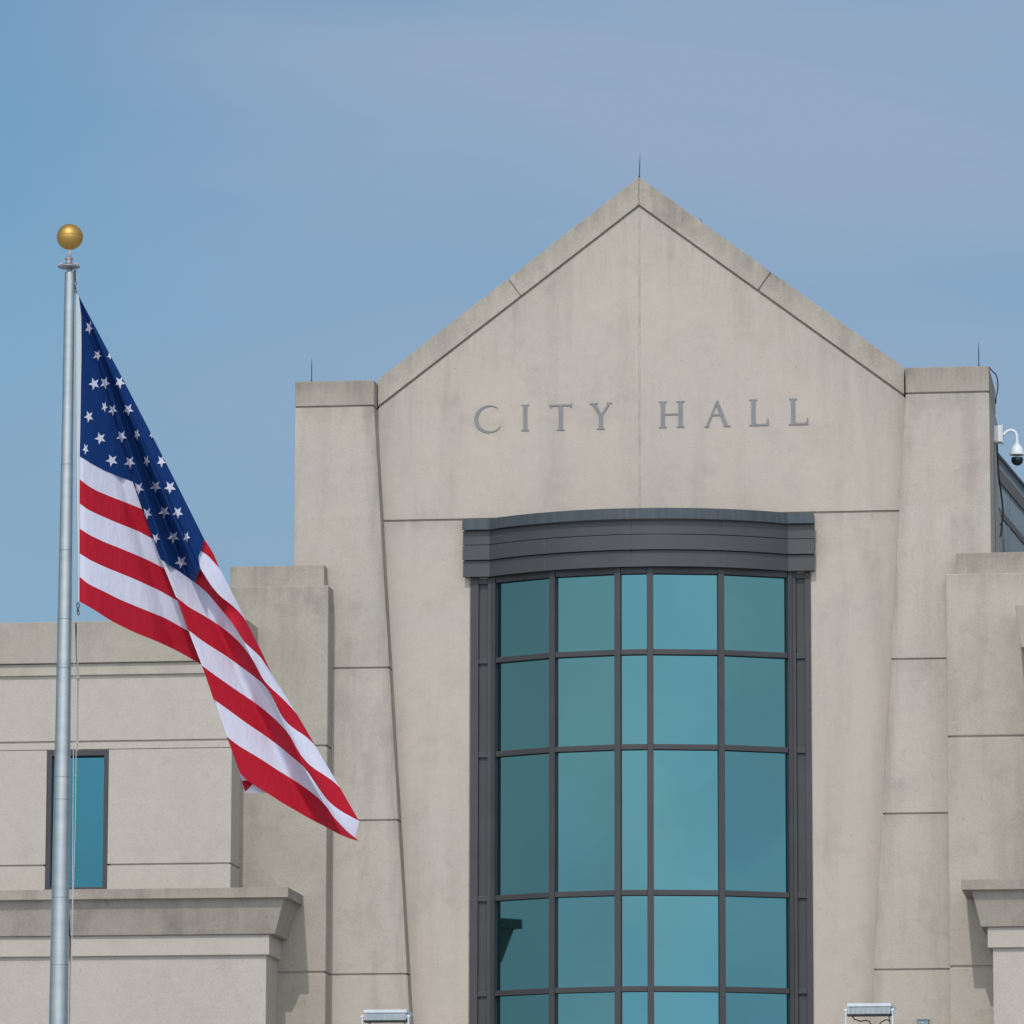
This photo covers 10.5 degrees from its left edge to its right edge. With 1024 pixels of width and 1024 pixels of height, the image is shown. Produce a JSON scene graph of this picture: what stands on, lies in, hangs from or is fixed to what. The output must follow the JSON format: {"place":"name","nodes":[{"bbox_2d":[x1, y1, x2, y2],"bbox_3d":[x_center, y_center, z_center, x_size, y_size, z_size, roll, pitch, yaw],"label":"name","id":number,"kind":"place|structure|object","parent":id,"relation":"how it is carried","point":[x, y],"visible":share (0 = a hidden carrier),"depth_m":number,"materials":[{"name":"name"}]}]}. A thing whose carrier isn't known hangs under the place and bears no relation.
{"place":"outdoors","nodes":[
{"label":"outdoors","id":0,"kind":"place"},
{"bbox_2d":[0,0,1023,622],"label":"sky","id":1,"kind":"structure","parent":0,"point":[258,192],"materials":[{"name":"blue"}]},
{"bbox_3d":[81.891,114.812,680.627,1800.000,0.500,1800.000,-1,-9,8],"label":"ground","id":2,"kind":"structure","parent":0,"visible":0},
{"bbox_2d":[0,177,1023,1023],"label":"city hall building","id":3,"kind":"structure","parent":2,"relation":"on","point":[634,617],"depth_m":96.25,"materials":[{"name":"concrete"}]},
{"bbox_2d":[45,750,109,889],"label":"window","id":4,"kind":"structure","parent":3,"relation":"in","point":[91,767],"depth_m":96.08,"materials":[{"name":"blue glass"}]},
{"bbox_2d":[361,1009,412,1023],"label":"floodlight","id":5,"kind":"object","parent":3,"relation":"on","point":[388,1016],"visible":1,"depth_m":93.52,"materials":[{"name":"paint"}]},
{"bbox_2d":[468,567,813,1023],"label":"bay window","id":6,"kind":"structure","parent":3,"relation":"in","point":[641,793],"depth_m":95.96,"materials":[{"name":"teal glass"}]},
{"bbox_2d":[844,1003,895,1023],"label":"floodlight","id":7,"kind":"object","parent":3,"relation":"on","point":[853,1010],"visible":1,"depth_m":92.46,"materials":[{"name":"paint"}]},
{"bbox_2d":[917,1019,928,1023],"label":"electrical box","id":8,"kind":"object","parent":3,"relation":"attached to","point":[922,1021],"visible":1,"depth_m":94.68,"materials":[{"name":"grey paint"}]},
{"bbox_2d":[989,367,998,403],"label":"roof cable","id":9,"kind":"object","parent":3,"relation":"attached to","point":[997,384],"visible":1,"depth_m":98.47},
{"bbox_2d":[994,443,1003,551],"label":"conduit","id":10,"kind":"object","parent":3,"relation":"attached to","point":[1001,523],"visible":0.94,"depth_m":97.97,"materials":[{"name":"grey metal"}]},
{"bbox_2d":[993,424,1023,465],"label":"security camera","id":11,"kind":"object","parent":3,"relation":"attached to","point":[1016,448],"visible":1,"depth_m":97.63,"materials":[{"name":"white paint"}]},
{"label":"plaza","id":12,"kind":"structure","parent":0,"visible":0},
{"bbox_2d":[49,224,82,1023],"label":"flagpole","id":13,"kind":"object","parent":12,"relation":"on","point":[69,237],"visible":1,"depth_m":57.55,"materials":[{"name":"metal"}]},
{"bbox_2d":[70,268,79,1023],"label":"halyard","id":14,"kind":"object","parent":13,"relation":"hanging from","point":[73,676],"visible":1,"depth_m":57.55,"materials":[{"name":"fabric"}]},
{"bbox_2d":[76,295,358,840],"bbox_3d":[-3.048,0.602,58.136,2.974,5.700,0.778,0,-9,1],"label":"flag","id":15,"kind":"object","parent":14,"relation":"hanging from","point":[142,544],"visible":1,"depth_m":58.06,"materials":[{"name":"multicoloured fabric"}]}
]}

